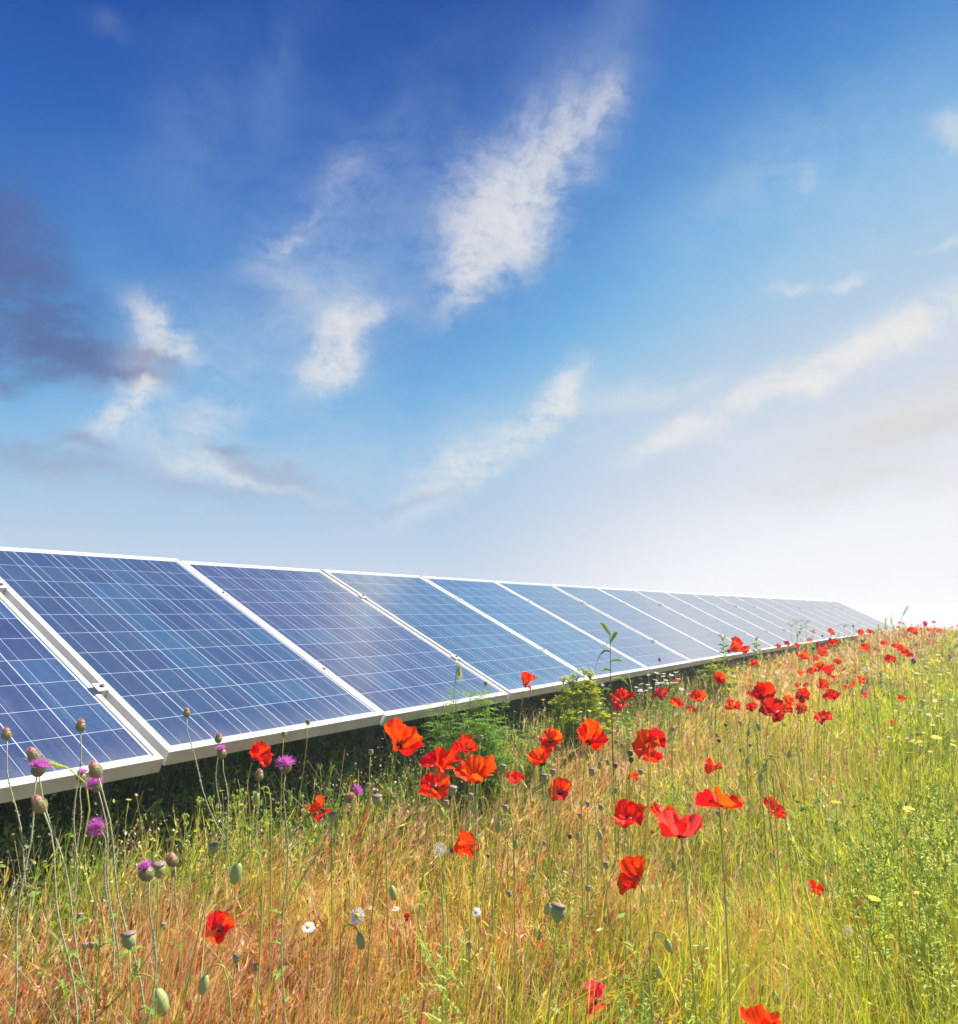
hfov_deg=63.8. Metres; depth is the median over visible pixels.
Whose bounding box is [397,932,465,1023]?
branching weed
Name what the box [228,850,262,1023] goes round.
poppy bud
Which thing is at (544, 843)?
poppy seed head
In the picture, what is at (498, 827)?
poppy bud
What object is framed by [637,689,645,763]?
daisy
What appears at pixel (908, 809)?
yellow flower
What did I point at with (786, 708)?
poppy
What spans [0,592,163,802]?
solar panel
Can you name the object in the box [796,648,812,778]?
poppy
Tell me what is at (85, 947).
poppy seed head
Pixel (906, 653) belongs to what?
poppy
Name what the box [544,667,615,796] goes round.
spurge bush
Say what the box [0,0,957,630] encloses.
sky
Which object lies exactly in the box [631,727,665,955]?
poppy
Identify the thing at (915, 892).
yellow flower
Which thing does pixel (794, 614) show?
solar panel
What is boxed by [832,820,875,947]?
leafy weed
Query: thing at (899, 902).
yellow flower
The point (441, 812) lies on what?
poppy bud
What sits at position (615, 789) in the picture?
poppy seed head
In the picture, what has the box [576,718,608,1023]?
poppy
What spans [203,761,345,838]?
thistle
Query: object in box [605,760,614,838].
poppy seed head
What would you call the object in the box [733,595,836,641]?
solar panel
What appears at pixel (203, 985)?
poppy bud
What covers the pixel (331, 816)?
poppy seed head
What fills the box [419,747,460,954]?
poppy
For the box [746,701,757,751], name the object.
poppy
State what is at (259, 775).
thistle
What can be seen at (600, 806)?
poppy seed head
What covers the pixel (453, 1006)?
branching weed
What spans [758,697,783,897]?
poppy
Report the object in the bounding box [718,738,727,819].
poppy seed head
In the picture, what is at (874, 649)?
poppy bud
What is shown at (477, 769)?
poppy
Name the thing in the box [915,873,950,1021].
leafy weed
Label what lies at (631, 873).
poppy
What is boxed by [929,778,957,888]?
leafy weed
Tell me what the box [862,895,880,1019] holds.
yellow flower
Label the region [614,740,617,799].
poppy seed head
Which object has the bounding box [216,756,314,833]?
thistle
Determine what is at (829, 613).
solar panel
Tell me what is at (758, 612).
solar panel
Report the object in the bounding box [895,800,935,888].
leafy weed
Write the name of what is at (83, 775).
thistle
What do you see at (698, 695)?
poppy
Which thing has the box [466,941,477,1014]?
poppy seed head
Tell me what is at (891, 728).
yellow flower
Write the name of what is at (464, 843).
poppy
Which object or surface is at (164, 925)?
poppy seed head
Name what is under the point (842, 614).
solar panel
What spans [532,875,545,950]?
poppy seed head
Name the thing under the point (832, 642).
poppy
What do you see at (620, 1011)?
branching weed
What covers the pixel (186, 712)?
thistle
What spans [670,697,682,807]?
poppy
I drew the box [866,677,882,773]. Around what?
poppy bud
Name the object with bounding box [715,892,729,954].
poppy bud
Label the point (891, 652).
grass ear
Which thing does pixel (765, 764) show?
poppy bud
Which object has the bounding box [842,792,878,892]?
leafy weed
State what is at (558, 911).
poppy seed head
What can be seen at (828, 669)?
poppy
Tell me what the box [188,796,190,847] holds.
yellow flower
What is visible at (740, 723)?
poppy seed head
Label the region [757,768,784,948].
poppy bud
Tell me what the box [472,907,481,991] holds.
daisy
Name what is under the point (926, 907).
leafy weed
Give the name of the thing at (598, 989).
poppy
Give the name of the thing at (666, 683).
daisy
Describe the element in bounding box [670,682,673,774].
daisy
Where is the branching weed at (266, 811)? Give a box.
[223,791,290,927]
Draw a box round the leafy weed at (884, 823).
[874,801,914,912]
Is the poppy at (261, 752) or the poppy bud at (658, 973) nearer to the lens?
the poppy bud at (658, 973)
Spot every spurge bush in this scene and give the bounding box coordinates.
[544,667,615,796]
[691,657,736,713]
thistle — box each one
[1,727,45,1008]
[7,757,53,1023]
[26,747,93,1023]
[31,794,79,1023]
[61,718,86,949]
[61,767,87,924]
[83,776,120,1021]
[86,816,122,1023]
[87,760,151,1023]
[136,859,159,1023]
[164,851,183,1002]
[182,707,244,902]
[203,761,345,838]
[214,732,228,866]
[215,744,236,952]
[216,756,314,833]
[254,768,268,908]
[262,792,355,959]
[265,755,294,1023]
[289,783,362,885]
[658,657,664,712]
[910,658,925,763]
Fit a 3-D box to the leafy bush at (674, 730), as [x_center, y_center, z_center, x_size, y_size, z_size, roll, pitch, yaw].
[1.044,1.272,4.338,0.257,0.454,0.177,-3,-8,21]
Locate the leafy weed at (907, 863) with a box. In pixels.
[905,860,941,1022]
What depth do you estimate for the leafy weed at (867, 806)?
2.34 m
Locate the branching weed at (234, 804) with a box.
[207,788,262,911]
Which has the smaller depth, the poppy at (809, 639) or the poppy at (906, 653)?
the poppy at (906, 653)
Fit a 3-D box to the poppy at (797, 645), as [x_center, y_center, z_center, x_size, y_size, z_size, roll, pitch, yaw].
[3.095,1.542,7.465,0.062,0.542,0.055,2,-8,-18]
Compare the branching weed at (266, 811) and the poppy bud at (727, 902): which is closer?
the poppy bud at (727, 902)
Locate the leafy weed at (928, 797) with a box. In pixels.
[925,782,955,894]
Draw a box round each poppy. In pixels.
[201,910,234,1021]
[245,741,273,888]
[306,794,342,859]
[384,717,424,1023]
[394,912,409,1013]
[418,772,450,970]
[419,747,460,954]
[423,829,477,926]
[451,734,478,886]
[453,754,497,1023]
[507,770,527,861]
[519,672,536,853]
[526,745,562,980]
[539,727,564,894]
[548,777,572,899]
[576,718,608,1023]
[583,980,605,1021]
[610,688,645,899]
[613,799,646,1002]
[616,855,649,1017]
[623,770,638,796]
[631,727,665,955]
[642,747,663,874]
[649,802,677,926]
[652,687,669,763]
[657,810,703,1023]
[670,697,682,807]
[685,704,695,712]
[689,690,706,786]
[694,786,743,1023]
[705,758,722,784]
[707,671,726,774]
[722,636,749,764]
[725,697,743,791]
[739,1003,781,1023]
[746,690,757,736]
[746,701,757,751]
[749,659,757,721]
[751,681,778,897]
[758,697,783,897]
[763,795,786,867]
[779,704,792,800]
[783,695,795,767]
[793,643,800,666]
[795,687,810,794]
[795,702,807,758]
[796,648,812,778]
[806,637,812,655]
[806,667,815,715]
[808,880,823,939]
[811,655,818,663]
[812,661,824,774]
[813,710,832,855]
[814,678,829,800]
[816,647,828,763]
[820,665,836,804]
[823,689,841,833]
[827,628,836,669]
[828,638,838,734]
[833,658,844,715]
[849,681,855,688]
[856,675,866,715]
[858,629,864,702]
[859,643,877,743]
[860,690,868,729]
[865,629,873,690]
[880,641,887,682]
[884,654,897,753]
[891,643,898,694]
[895,644,904,714]
[897,695,906,721]
[901,648,912,748]
[906,626,917,687]
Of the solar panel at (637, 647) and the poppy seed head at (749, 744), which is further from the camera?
the solar panel at (637, 647)
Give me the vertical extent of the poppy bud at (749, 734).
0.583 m
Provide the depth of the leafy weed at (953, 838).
1.89 m
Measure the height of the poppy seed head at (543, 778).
0.630 m
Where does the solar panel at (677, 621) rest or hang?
on the panel rack at (605, 685)
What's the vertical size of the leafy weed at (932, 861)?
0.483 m
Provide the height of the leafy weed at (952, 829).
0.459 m
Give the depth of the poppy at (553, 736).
2.34 m
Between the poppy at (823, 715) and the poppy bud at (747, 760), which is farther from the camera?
the poppy at (823, 715)
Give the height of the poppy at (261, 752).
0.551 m
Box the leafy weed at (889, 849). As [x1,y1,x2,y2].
[866,843,910,1014]
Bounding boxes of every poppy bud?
[123,973,170,1023]
[197,964,231,1023]
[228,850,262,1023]
[252,786,271,1023]
[337,924,365,1019]
[365,877,397,1023]
[419,803,444,920]
[471,797,494,1020]
[495,814,516,1004]
[507,760,523,951]
[512,834,535,972]
[536,923,564,1021]
[543,895,571,1014]
[575,827,588,884]
[587,824,603,1022]
[597,756,620,859]
[616,836,631,893]
[639,959,663,1022]
[647,931,673,1020]
[661,858,675,899]
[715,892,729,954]
[745,753,767,879]
[747,718,760,884]
[748,726,763,881]
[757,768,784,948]
[760,984,779,1003]
[763,757,796,955]
[787,746,811,871]
[846,678,853,739]
[861,686,878,780]
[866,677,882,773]
[873,645,882,703]
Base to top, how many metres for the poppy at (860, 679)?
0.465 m
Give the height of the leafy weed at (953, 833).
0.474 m
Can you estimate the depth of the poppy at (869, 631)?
6.82 m
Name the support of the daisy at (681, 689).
on the ground at (30, 880)
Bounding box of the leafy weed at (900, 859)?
[861,826,905,962]
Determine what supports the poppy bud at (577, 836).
on the ground at (30, 880)
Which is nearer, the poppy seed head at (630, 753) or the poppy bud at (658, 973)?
the poppy bud at (658, 973)
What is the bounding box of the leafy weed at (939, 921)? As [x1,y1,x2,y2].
[934,888,957,989]
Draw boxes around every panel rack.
[19,782,109,861]
[295,699,518,787]
[549,671,668,707]
[670,656,748,672]
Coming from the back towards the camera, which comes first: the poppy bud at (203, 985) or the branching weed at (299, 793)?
the branching weed at (299, 793)
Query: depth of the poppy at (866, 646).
4.43 m
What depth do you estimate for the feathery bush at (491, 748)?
3.02 m
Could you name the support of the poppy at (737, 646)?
on the ground at (30, 880)
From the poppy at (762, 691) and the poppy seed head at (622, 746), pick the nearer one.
the poppy at (762, 691)
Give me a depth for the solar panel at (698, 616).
8.96 m
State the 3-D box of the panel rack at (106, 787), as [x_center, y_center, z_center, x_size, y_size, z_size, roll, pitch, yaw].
[-1.876,0.806,2.238,1.007,1.276,2.930,-5,-9,32]
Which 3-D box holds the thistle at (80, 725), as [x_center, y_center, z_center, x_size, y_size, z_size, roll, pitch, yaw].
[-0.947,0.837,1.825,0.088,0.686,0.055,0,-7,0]
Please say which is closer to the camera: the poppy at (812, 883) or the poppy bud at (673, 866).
the poppy at (812, 883)
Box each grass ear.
[22,758,89,1022]
[447,658,462,819]
[884,615,887,680]
[890,615,892,675]
[898,603,908,685]
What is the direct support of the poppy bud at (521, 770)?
on the ground at (30, 880)
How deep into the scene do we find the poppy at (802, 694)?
3.41 m
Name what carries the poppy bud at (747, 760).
on the ground at (30, 880)
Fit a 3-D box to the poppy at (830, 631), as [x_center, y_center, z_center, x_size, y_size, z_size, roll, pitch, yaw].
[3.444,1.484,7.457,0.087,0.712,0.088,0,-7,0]
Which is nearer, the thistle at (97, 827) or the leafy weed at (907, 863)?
the thistle at (97, 827)
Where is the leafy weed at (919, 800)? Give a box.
[912,779,935,880]
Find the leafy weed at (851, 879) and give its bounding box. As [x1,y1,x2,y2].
[832,872,876,1022]
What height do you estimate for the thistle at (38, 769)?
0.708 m
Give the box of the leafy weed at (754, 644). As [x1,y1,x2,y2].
[752,636,761,705]
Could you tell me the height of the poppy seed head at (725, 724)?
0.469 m
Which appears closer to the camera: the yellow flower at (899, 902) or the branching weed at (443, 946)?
the branching weed at (443, 946)
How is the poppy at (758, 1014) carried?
on the ground at (30, 880)
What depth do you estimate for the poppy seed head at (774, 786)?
2.76 m
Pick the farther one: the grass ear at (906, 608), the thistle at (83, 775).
the grass ear at (906, 608)
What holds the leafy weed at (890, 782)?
on the ground at (30, 880)
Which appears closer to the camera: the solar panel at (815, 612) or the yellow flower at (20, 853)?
the yellow flower at (20, 853)
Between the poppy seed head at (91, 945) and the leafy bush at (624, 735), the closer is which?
the poppy seed head at (91, 945)
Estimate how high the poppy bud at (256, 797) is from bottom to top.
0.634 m
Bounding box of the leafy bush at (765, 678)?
[742,668,781,694]
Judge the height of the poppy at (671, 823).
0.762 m
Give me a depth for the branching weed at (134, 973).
1.34 m
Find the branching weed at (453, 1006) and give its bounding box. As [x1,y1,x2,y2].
[413,930,503,1023]
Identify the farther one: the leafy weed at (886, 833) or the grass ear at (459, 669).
the grass ear at (459, 669)
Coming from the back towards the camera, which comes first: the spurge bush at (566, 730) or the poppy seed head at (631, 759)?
the spurge bush at (566, 730)
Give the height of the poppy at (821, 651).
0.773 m
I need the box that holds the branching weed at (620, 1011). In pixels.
[613,961,657,1023]
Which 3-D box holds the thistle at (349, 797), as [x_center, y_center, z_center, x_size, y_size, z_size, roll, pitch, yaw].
[-0.447,0.958,1.911,0.281,0.518,0.052,0,-7,3]
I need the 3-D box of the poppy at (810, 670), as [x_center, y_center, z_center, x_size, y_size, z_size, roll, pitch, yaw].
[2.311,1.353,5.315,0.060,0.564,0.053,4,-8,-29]
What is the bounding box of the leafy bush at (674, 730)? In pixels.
[648,697,687,762]
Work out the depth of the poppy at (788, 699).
3.96 m
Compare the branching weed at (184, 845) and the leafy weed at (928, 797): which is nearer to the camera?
the branching weed at (184, 845)
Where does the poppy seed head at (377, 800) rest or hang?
on the ground at (30, 880)
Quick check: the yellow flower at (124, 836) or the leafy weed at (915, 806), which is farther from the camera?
the leafy weed at (915, 806)
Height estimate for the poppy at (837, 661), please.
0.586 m
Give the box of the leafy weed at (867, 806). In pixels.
[862,791,889,910]
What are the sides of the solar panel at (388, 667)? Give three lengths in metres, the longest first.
1.503 x 1.024 x 0.058 m
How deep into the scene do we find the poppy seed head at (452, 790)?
1.70 m
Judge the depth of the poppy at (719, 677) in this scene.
3.57 m
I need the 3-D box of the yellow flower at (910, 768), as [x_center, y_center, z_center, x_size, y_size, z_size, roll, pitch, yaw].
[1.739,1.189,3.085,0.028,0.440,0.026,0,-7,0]
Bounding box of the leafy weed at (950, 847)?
[946,837,956,869]
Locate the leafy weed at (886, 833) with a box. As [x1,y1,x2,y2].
[869,808,895,906]
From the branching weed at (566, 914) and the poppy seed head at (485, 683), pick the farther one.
the poppy seed head at (485, 683)
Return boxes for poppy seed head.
[67,912,83,1018]
[81,942,88,1005]
[81,942,95,1014]
[120,930,136,1023]
[151,860,165,1023]
[158,922,166,983]
[180,842,218,1023]
[230,953,241,1015]
[253,963,259,1020]
[279,731,286,890]
[291,720,310,887]
[328,812,335,1023]
[361,794,382,1013]
[368,749,381,960]
[415,765,437,944]
[425,754,441,917]
[443,800,448,997]
[448,785,472,1020]
[457,793,472,952]
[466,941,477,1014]
[473,783,478,999]
[478,735,491,904]
[478,853,489,922]
[484,681,493,809]
[485,804,508,990]
[490,764,506,945]
[506,891,521,971]
[532,873,536,981]
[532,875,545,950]
[540,774,556,1013]
[542,841,561,937]
[547,745,560,901]
[547,903,566,1023]
[550,769,555,1014]
[567,834,574,905]
[578,813,595,922]
[583,885,591,961]
[585,801,591,896]
[589,768,612,963]
[598,804,602,896]
[598,861,608,1018]
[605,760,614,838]
[610,763,617,910]
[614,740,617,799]
[614,787,619,896]
[620,744,626,850]
[623,750,632,858]
[629,757,636,915]
[630,769,642,855]
[671,727,674,808]
[715,733,718,785]
[715,811,730,890]
[717,723,726,783]
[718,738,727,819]
[735,748,741,815]
[739,721,754,816]
[748,743,751,848]
[769,755,776,853]
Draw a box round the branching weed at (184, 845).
[181,796,234,940]
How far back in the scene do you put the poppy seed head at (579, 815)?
2.07 m
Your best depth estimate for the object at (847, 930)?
1.77 m
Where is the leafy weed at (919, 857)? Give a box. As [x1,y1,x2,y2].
[898,840,945,976]
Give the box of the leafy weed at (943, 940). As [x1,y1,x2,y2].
[912,912,957,1023]
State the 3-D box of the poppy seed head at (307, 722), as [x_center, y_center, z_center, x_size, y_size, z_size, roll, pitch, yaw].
[-0.552,0.959,2.368,0.060,0.625,0.017,-4,-8,27]
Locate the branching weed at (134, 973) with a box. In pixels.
[37,924,162,1023]
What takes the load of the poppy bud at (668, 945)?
on the ground at (30, 880)
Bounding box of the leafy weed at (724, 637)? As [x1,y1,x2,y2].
[719,635,729,701]
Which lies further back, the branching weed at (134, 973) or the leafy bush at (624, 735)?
the leafy bush at (624, 735)
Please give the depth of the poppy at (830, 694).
3.13 m
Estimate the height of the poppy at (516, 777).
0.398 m
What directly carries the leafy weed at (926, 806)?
on the ground at (30, 880)
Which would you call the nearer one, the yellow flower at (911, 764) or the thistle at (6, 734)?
the thistle at (6, 734)
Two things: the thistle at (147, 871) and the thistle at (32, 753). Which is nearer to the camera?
the thistle at (147, 871)
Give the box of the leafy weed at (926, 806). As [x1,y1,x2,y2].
[923,793,957,933]
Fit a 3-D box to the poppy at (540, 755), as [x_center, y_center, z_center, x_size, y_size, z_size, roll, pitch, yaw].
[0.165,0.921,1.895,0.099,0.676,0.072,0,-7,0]
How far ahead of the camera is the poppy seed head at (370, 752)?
2.06 m
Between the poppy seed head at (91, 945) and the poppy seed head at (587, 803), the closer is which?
the poppy seed head at (91, 945)
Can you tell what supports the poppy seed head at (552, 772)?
on the ground at (30, 880)
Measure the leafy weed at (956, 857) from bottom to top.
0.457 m
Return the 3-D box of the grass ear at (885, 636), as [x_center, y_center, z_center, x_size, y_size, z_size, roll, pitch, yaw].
[3.688,1.369,6.955,0.064,0.879,0.032,0,-7,0]
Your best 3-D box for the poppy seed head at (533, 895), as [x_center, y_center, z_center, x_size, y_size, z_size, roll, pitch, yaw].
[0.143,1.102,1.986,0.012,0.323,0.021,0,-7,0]
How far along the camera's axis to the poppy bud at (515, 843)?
1.91 m
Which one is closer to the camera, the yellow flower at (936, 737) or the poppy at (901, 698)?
the yellow flower at (936, 737)
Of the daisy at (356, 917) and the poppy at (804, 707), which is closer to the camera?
the daisy at (356, 917)
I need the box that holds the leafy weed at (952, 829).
[936,801,957,913]
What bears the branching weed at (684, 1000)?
on the ground at (30, 880)
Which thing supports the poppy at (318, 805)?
on the ground at (30, 880)
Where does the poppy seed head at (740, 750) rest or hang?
on the ground at (30, 880)
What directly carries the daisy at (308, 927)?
on the ground at (30, 880)
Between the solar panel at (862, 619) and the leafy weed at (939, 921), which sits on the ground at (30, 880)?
the leafy weed at (939, 921)
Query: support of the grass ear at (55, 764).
on the ground at (30, 880)
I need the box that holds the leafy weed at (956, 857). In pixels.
[950,852,957,919]
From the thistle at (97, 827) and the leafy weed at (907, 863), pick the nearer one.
the thistle at (97, 827)
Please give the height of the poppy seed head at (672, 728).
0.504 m
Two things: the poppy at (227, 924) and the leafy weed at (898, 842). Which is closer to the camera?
the poppy at (227, 924)
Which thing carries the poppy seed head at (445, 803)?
on the ground at (30, 880)
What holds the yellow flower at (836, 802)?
on the ground at (30, 880)
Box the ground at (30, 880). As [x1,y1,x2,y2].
[0,640,955,1021]
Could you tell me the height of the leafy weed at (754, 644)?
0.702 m
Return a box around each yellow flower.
[17,849,22,889]
[116,800,119,869]
[124,799,131,897]
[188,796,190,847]
[573,711,579,805]
[831,800,839,876]
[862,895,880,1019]
[888,727,894,778]
[898,901,918,1022]
[902,806,916,872]
[906,752,910,804]
[910,741,916,794]
[914,891,929,1008]
[917,740,925,793]
[931,735,941,796]
[951,740,955,813]
[951,744,957,805]
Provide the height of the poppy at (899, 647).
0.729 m
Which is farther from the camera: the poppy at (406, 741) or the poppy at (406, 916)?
the poppy at (406, 916)
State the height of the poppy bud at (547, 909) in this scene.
0.488 m
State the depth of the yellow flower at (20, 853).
2.26 m
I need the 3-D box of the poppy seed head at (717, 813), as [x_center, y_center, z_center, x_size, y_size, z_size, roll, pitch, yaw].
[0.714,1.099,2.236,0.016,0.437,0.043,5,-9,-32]
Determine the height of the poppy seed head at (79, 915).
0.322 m
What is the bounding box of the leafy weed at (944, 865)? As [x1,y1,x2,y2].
[918,815,949,916]
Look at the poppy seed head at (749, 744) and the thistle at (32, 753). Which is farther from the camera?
the poppy seed head at (749, 744)
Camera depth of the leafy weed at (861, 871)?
1.83 m
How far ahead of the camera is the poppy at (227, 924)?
1.60 m
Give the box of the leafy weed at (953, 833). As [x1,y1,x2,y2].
[947,816,957,867]
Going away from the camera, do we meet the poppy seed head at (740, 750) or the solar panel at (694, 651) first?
the poppy seed head at (740, 750)
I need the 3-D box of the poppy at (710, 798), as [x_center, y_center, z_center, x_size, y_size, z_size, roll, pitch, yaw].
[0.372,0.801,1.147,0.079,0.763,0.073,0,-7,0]
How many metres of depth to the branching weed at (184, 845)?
1.99 m
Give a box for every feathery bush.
[408,686,532,850]
[512,721,559,840]
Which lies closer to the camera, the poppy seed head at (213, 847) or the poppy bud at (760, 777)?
the poppy seed head at (213, 847)
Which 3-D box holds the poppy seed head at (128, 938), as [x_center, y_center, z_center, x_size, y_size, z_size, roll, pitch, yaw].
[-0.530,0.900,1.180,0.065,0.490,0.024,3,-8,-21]
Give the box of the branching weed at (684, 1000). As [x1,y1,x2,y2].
[625,931,750,1023]
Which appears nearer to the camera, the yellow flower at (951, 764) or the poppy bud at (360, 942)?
the poppy bud at (360, 942)
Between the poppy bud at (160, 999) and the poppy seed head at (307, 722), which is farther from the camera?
the poppy seed head at (307, 722)
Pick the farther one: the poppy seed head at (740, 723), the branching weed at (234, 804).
the poppy seed head at (740, 723)
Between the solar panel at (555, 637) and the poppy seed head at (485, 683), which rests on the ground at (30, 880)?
the poppy seed head at (485, 683)
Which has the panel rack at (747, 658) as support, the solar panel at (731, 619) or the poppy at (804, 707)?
the solar panel at (731, 619)
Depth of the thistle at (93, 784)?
1.50 m
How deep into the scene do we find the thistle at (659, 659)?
5.53 m
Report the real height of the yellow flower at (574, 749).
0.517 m
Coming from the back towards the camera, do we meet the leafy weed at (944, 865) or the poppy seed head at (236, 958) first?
the leafy weed at (944, 865)
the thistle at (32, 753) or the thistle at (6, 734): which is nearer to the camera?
the thistle at (32, 753)
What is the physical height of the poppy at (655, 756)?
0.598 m
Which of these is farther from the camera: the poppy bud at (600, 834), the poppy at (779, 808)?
the poppy at (779, 808)
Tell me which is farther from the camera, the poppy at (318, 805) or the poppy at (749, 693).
the poppy at (749, 693)
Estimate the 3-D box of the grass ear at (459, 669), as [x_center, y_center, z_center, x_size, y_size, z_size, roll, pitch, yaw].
[-0.094,0.963,3.057,0.061,0.758,0.032,0,-7,0]
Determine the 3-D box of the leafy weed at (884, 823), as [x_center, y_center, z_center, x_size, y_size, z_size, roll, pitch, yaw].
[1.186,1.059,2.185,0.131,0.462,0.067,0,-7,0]
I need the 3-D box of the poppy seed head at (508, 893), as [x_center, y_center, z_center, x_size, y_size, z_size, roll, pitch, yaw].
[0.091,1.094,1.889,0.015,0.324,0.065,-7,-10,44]
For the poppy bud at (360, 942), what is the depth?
1.31 m
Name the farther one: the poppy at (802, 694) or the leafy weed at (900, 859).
the poppy at (802, 694)
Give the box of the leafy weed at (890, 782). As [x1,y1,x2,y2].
[874,776,912,891]
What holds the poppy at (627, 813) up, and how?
on the ground at (30, 880)
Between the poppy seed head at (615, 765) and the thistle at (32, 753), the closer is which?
the thistle at (32, 753)
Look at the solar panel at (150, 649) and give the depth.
2.92 m
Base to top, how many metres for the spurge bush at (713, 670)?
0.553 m
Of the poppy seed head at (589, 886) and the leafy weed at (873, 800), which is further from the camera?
the leafy weed at (873, 800)
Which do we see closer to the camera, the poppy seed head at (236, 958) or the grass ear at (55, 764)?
the poppy seed head at (236, 958)
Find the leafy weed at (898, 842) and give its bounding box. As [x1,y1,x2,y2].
[893,820,920,951]
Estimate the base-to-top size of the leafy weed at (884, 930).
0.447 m
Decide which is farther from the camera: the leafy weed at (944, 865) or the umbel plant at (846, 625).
the umbel plant at (846, 625)
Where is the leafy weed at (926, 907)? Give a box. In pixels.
[899,891,947,1023]
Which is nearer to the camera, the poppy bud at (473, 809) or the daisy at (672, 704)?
the poppy bud at (473, 809)
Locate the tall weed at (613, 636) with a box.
[593,622,631,796]
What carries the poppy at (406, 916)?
on the ground at (30, 880)
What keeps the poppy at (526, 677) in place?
on the ground at (30, 880)
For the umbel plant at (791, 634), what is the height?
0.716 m
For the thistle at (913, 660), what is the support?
on the ground at (30, 880)
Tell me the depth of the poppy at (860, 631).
6.52 m
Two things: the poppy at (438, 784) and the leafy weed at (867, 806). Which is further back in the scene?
the leafy weed at (867, 806)
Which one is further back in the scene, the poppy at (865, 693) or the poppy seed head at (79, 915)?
the poppy at (865, 693)
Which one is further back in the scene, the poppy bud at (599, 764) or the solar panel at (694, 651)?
the solar panel at (694, 651)
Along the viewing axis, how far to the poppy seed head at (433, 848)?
1.97 m
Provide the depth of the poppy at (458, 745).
2.34 m
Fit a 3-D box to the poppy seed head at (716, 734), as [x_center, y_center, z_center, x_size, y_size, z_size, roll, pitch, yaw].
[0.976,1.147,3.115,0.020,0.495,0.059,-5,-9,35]
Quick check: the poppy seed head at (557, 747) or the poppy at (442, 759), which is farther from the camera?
the poppy seed head at (557, 747)
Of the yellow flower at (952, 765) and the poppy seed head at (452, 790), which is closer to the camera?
the poppy seed head at (452, 790)
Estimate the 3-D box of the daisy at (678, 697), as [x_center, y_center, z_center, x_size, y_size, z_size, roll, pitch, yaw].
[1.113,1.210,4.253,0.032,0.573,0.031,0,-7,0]
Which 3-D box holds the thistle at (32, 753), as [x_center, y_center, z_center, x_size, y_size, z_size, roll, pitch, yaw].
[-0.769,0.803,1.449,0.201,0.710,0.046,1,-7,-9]
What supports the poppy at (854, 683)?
on the ground at (30, 880)
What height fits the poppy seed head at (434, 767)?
0.629 m
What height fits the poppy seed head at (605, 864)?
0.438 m
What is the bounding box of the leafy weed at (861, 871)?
[853,850,895,989]
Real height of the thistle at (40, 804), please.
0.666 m
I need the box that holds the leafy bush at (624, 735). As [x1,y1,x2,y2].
[613,709,638,771]
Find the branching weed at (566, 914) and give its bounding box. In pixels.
[541,860,599,1018]
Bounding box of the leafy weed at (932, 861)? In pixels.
[921,828,943,940]
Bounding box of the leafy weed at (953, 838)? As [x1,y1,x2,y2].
[934,835,957,958]
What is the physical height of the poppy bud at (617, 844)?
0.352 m
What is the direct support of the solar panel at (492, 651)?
on the panel rack at (368, 733)
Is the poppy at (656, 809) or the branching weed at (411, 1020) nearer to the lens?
the branching weed at (411, 1020)
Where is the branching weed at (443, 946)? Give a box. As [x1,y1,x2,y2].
[414,884,494,1023]
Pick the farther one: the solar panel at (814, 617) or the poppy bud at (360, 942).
the solar panel at (814, 617)
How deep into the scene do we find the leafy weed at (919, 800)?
2.47 m
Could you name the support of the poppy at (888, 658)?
on the ground at (30, 880)
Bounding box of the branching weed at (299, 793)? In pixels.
[288,763,345,874]
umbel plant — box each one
[785,622,795,670]
[792,618,801,667]
[838,624,848,664]
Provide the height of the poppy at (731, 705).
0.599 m
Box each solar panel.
[0,547,382,765]
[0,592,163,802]
[180,561,507,725]
[321,569,588,700]
[420,576,648,684]
[494,581,691,673]
[550,584,724,665]
[595,587,752,659]
[633,590,774,654]
[665,592,793,650]
[690,593,808,647]
[713,594,824,644]
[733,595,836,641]
[752,597,846,639]
[767,598,857,637]
[780,598,867,635]
[794,599,867,631]
[807,600,879,633]
[816,600,890,631]
[827,601,897,630]
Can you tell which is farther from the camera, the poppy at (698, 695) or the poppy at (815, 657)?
the poppy at (815, 657)
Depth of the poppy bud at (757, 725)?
2.55 m
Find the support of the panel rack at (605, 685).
on the ground at (30, 880)
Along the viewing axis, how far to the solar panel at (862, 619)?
17.28 m
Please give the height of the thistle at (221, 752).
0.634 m
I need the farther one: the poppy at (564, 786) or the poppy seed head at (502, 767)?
the poppy at (564, 786)
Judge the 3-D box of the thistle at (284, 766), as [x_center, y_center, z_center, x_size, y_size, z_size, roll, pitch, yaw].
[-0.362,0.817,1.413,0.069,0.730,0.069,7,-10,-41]
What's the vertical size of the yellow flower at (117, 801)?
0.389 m
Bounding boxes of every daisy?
[302,922,315,1021]
[349,907,365,1022]
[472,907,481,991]
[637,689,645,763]
[665,682,670,729]
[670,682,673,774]
[676,678,679,745]
[680,688,683,755]
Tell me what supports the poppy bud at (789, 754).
on the ground at (30, 880)
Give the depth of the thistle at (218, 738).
2.29 m
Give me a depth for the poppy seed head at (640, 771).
2.27 m
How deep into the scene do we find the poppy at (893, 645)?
7.15 m
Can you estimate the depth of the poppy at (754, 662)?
5.36 m
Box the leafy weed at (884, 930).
[861,882,893,1023]

